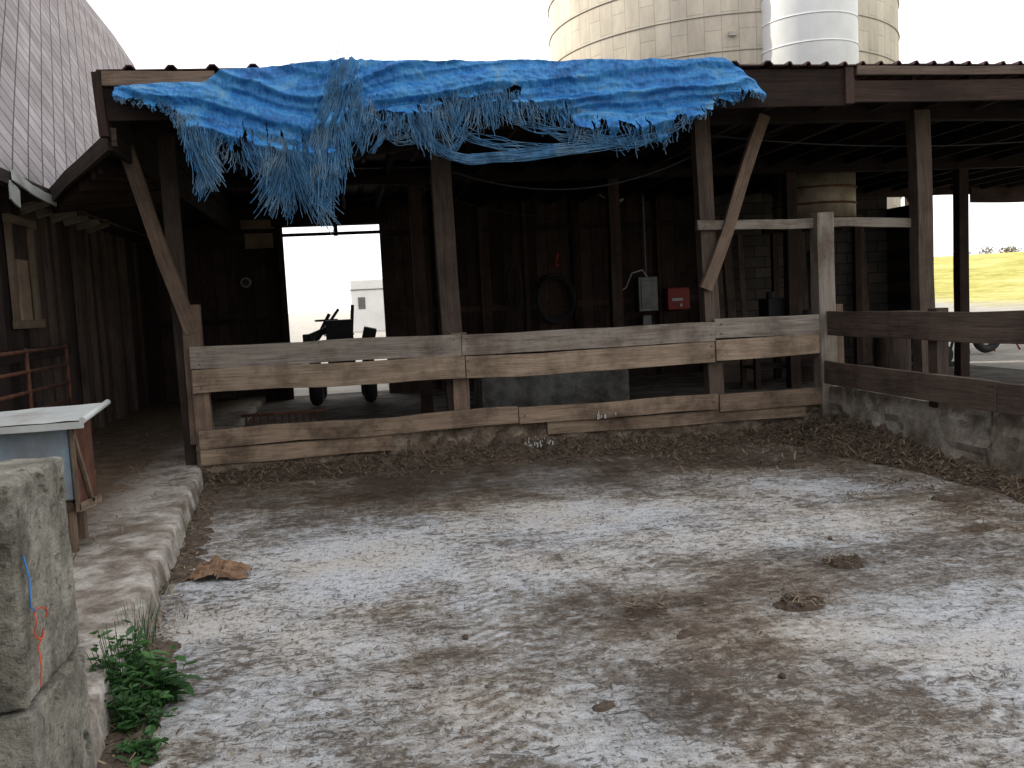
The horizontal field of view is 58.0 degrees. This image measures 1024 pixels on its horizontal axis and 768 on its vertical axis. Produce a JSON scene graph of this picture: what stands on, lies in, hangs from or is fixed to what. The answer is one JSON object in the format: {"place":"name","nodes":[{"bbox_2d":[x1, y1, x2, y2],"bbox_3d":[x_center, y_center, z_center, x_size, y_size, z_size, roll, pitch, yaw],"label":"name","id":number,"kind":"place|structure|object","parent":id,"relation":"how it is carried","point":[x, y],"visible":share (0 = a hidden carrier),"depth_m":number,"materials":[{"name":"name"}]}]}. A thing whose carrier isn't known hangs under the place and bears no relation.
{"place":"outdoors","nodes":[
{"label":"outdoors","id":0,"kind":"place"},
{"bbox_2d":[0,0,150,432],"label":"shingled barn","id":1,"kind":"structure","parent":0,"point":[79,293],"depth_m":11.65,"materials":[{"name":"brown wood"}]},
{"bbox_2d":[2,213,45,328],"bbox_3d":[-5.185,-1.177,9.809,0.082,1.170,0.851,-4,5,-10],"label":"barn window","id":2,"kind":"structure","parent":1,"relation":"in","point":[18,231],"depth_m":9.77,"materials":[{"name":"beige wood"}]},
{"bbox_2d":[66,396,266,767],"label":"raised walkway","id":3,"kind":"structure","parent":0,"point":[142,557],"depth_m":6.45,"materials":[{"name":"concrete"}]},
{"bbox_2d":[0,344,72,408],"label":"tube gate","id":4,"kind":"structure","parent":3,"relation":"on","point":[27,371],"depth_m":9.31,"materials":[{"name":"brown metal"}]},
{"bbox_2d":[0,399,110,552],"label":"livestock feeder","id":5,"kind":"object","parent":3,"relation":"on","point":[64,433],"visible":0.73,"depth_m":5.68,"materials":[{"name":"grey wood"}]},
{"bbox_2d":[86,0,1023,313],"label":"sky","id":6,"kind":"structure","parent":0,"point":[154,34],"materials":[{"name":"white"}]},
{"bbox_2d":[148,443,1023,767],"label":"concrete yard","id":7,"kind":"structure","parent":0,"point":[932,631],"depth_m":4.56,"materials":[{"name":"grey concrete"}]},
{"bbox_2d":[0,456,94,767],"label":"concrete block stack","id":8,"kind":"object","parent":7,"relation":"on","point":[46,724],"visible":0.98,"depth_m":2.54,"materials":[{"name":"grey concrete"}]},
{"bbox_2d":[23,556,35,611],"bbox_3d":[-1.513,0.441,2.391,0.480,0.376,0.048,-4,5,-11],"label":"blue twine","id":9,"kind":"object","parent":8,"relation":"attached to","point":[29,583],"visible":1,"depth_m":2.44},
{"bbox_2d":[34,607,47,685],"bbox_3d":[-1.273,0.705,2.504,0.016,0.203,0.094,-4,5,-10],"label":"orange twine","id":10,"kind":"object","parent":8,"relation":"attached to","point":[42,633],"visible":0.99,"depth_m":2.48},
{"bbox_2d":[115,591,157,648],"bbox_3d":[-1.806,1.160,4.472,0.199,0.261,0.450,-4,5,-10],"label":"grass tuft","id":11,"kind":"object","parent":7,"relation":"on","point":[144,627],"visible":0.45,"depth_m":4.47,"materials":[{"name":"green plant"}]},
{"bbox_2d":[86,620,203,767],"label":"weed","id":12,"kind":"object","parent":7,"relation":"on","point":[133,676],"visible":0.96,"depth_m":3.76,"materials":[{"name":"green plant"}]},
{"bbox_2d":[144,600,159,629],"bbox_3d":[-1.903,1.194,4.733,0.187,0.157,0.466,-4,5,-10],"label":"grass tuft","id":13,"kind":"object","parent":7,"relation":"on","point":[153,611],"visible":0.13,"depth_m":4.80,"materials":[{"name":"green plant"}]},
{"bbox_2d":[189,555,251,579],"bbox_3d":[-1.800,1.125,5.678,0.391,0.109,0.290,-4,5,-10],"label":"crumpled paper sack","id":14,"kind":"object","parent":7,"relation":"on","point":[215,565],"visible":1,"depth_m":5.63,"materials":[{"name":"brown paper"}]},
{"bbox_2d":[73,411,1023,767],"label":"straw litter","id":15,"kind":"object","parent":7,"relation":"on","point":[779,435],"visible":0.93,"depth_m":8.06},
{"bbox_2d":[461,536,832,678],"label":"loose stones","id":16,"kind":"object","parent":7,"relation":"on","point":[782,675],"visible":1,"depth_m":4.42,"materials":[{"name":"stone"}]},
{"bbox_2d":[243,361,1023,426],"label":"shed floor","id":17,"kind":"structure","parent":0,"point":[353,405],"depth_m":14.55,"materials":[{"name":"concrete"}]},
{"bbox_2d":[241,409,326,426],"bbox_3d":[-2.439,0.518,9.924,0.900,0.421,0.286,-4,5,-10],"label":"metal grate","id":18,"kind":"object","parent":17,"relation":"on","point":[303,412],"visible":0.34,"depth_m":10.01,"materials":[{"name":"grey metal"}]},
{"bbox_2d":[302,305,377,405],"bbox_3d":[-2.793,-0.499,15.138,1.144,1.580,1.730,-4,5,-10],"label":"garden tractor","id":19,"kind":"object","parent":17,"relation":"on","point":[331,328],"visible":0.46,"depth_m":14.41,"materials":[{"name":"black metal"}]},
{"bbox_2d":[473,369,629,408],"bbox_3d":[0.523,0.091,12.630,2.001,0.525,0.803,-4,5,-10],"label":"water trough","id":20,"kind":"object","parent":17,"relation":"on","point":[578,388],"visible":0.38,"depth_m":12.24,"materials":[{"name":"metal"}]},
{"bbox_2d":[739,292,813,389],"bbox_3d":[4.227,-0.699,14.144,1.400,1.450,0.600,-4,5,-10],"label":"workbench","id":21,"kind":"object","parent":17,"relation":"on","point":[770,305],"visible":0.41,"depth_m":13.92,"materials":[{"name":"brown wood"}]},
{"bbox_2d":[715,214,872,362],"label":"leaning boards","id":22,"kind":"object","parent":17,"relation":"on","point":[731,306],"visible":0.36,"depth_m":17.12,"materials":[{"name":"brown wood"}]},
{"bbox_2d":[762,172,862,381],"bbox_3d":[4.926,-1.741,14.999,1.400,3.300,1.326,-4,5,-10],"label":"round tank","id":23,"kind":"object","parent":17,"relation":"on","point":[835,193],"visible":0.53,"depth_m":14.47,"materials":[{"name":"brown wood"}]},
{"bbox_2d":[723,338,910,382],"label":"feed bins","id":24,"kind":"object","parent":17,"relation":"on","point":[893,353],"visible":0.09,"depth_m":14.70,"materials":[{"name":"brown wood"}]},
{"bbox_2d":[288,251,1023,395],"bbox_3d":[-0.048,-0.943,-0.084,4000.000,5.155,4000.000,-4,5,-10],"label":"ground","id":25,"kind":"structure","parent":0,"point":[996,281],"depth_m":60.03,"materials":[{"name":"yellow plant"}]},
{"bbox_2d":[324,279,384,335],"bbox_3d":[-5.120,-3.195,40.626,6.320,2.850,2.360,-4,5,-10],"label":"box trailer","id":26,"kind":"object","parent":25,"relation":"on","point":[367,299],"visible":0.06,"depth_m":39.39,"materials":[{"name":"white paint"}]},
{"bbox_2d":[20,60,1023,464],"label":"cattle shed","id":27,"kind":"structure","parent":25,"relation":"on","point":[128,168],"depth_m":13.69,"materials":[{"name":"wood"}]},
{"bbox_2d":[240,277,251,287],"bbox_3d":[-4.538,-1.730,15.748,0.180,0.177,0.070,-4,5,-10],"label":"round thermometer","id":28,"kind":"object","parent":27,"relation":"attached to","point":[245,282],"visible":1,"depth_m":15.72,"materials":[{"name":"grey metal"}]},
{"bbox_2d":[240,219,274,248],"bbox_3d":[-4.327,-2.555,15.745,0.560,0.480,0.020,-4,5,-10],"label":"wall sign","id":29,"kind":"object","parent":27,"relation":"attached to","point":[259,240],"visible":1,"depth_m":15.74,"materials":[{"name":"brown wood"}]},
{"bbox_2d":[112,44,765,234],"bbox_3d":[-0.455,-2.111,8.065,5.631,1.552,0.717,-4,5,-10],"label":"tarp","id":30,"kind":"object","parent":27,"relation":"attached to","point":[313,100],"visible":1,"depth_m":7.83,"materials":[{"name":"blue plastic"}]},
{"bbox_2d":[506,240,522,308],"bbox_3d":[0.024,-1.961,16.501,0.294,1.238,0.131,-4,5,-10],"label":"rope coil","id":31,"kind":"object","parent":27,"relation":"hanging from","point":[517,306],"visible":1,"depth_m":16.48,"materials":[{"name":"black fabric"}]},
{"bbox_2d":[536,273,574,323],"bbox_3d":[0.790,-1.536,16.622,0.748,0.909,0.117,-4,5,-10],"label":"hose coil","id":32,"kind":"object","parent":27,"relation":"attached to","point":[568,313],"visible":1,"depth_m":16.60,"materials":[{"name":"black rubber"}]},
{"bbox_2d":[553,253,558,266],"bbox_3d":[0.791,-2.232,16.593,0.113,0.242,0.081,-4,5,-10],"label":"red hand tool","id":33,"kind":"object","parent":27,"relation":"attached to","point":[556,259],"visible":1,"depth_m":16.57,"materials":[{"name":"paint"}]},
{"bbox_2d":[157,135,1023,219],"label":"overhead wires","id":34,"kind":"object","parent":27,"relation":"attached to","point":[582,187],"visible":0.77,"depth_m":9.77,"materials":[{"name":"black rubber"}]},
{"bbox_2d":[599,194,647,289],"bbox_3d":[1.979,-2.558,16.713,0.936,1.904,0.085,-3,5,2],"label":"power cable","id":35,"kind":"object","parent":27,"relation":"attached to","point":[632,272],"visible":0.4,"depth_m":16.74,"materials":[{"name":"black rubber"}]},
{"bbox_2d":[635,195,657,324],"bbox_3d":[2.437,-2.233,16.861,0.360,2.400,0.240,-4,5,-10],"label":"electrical box","id":36,"kind":"object","parent":27,"relation":"attached to","point":[646,292],"visible":0.92,"depth_m":16.81,"materials":[{"name":"grey metal"}]},
{"bbox_2d":[663,287,689,309],"bbox_3d":[3.035,-1.573,17.005,0.420,0.400,0.270,-4,5,-10],"label":"red control box","id":37,"kind":"object","parent":27,"relation":"attached to","point":[676,298],"visible":1,"depth_m":16.90,"materials":[{"name":"paint"}]},
{"bbox_2d":[188,113,910,474],"bbox_3d":[0.733,-0.975,9.385,7.752,3.506,0.359,-4,5,-10],"label":"plank fence","id":38,"kind":"object","parent":25,"relation":"on","point":[288,365],"visible":0.76,"depth_m":9.22,"materials":[{"name":"brown wood"}]},
{"bbox_2d":[548,0,901,208],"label":"stave silo","id":39,"kind":"object","parent":25,"relation":"on","point":[798,31],"visible":0.21,"depth_m":19.87,"materials":[{"name":"beige concrete"}]},
{"bbox_2d":[829,385,1023,477],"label":"concrete wall","id":40,"kind":"structure","parent":25,"relation":"on","point":[993,440],"depth_m":7.82,"materials":[{"name":"grey concrete"}]},
{"bbox_2d":[824,308,1023,416],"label":"rail fence","id":41,"kind":"object","parent":40,"relation":"on","point":[939,329],"visible":0.96,"depth_m":7.91,"materials":[{"name":"brown wood"}]},
{"bbox_2d":[969,243,1023,253],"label":"distant shrubs","id":42,"kind":"object","parent":25,"relation":"on","point":[1008,249],"visible":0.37,"depth_m":159.65,"materials":[{"name":"grey plant"}]},
{"bbox_2d":[911,342,953,367],"bbox_3d":[7.308,-0.704,16.117,1.104,0.808,0.400,-4,5,-10],"label":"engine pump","id":43,"kind":"object","parent":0,"point":[951,362],"visible":0.11,"depth_m":16.00,"materials":[{"name":"grey metal"}]},
{"bbox_2d":[970,343,1020,352],"bbox_3d":[10.874,-1.133,20.797,5.429,0.673,1.990,-4,5,-10],"label":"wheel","id":44,"kind":"object","parent":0,"point":[984,348],"visible":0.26,"depth_m":19.71,"materials":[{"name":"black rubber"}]}
]}

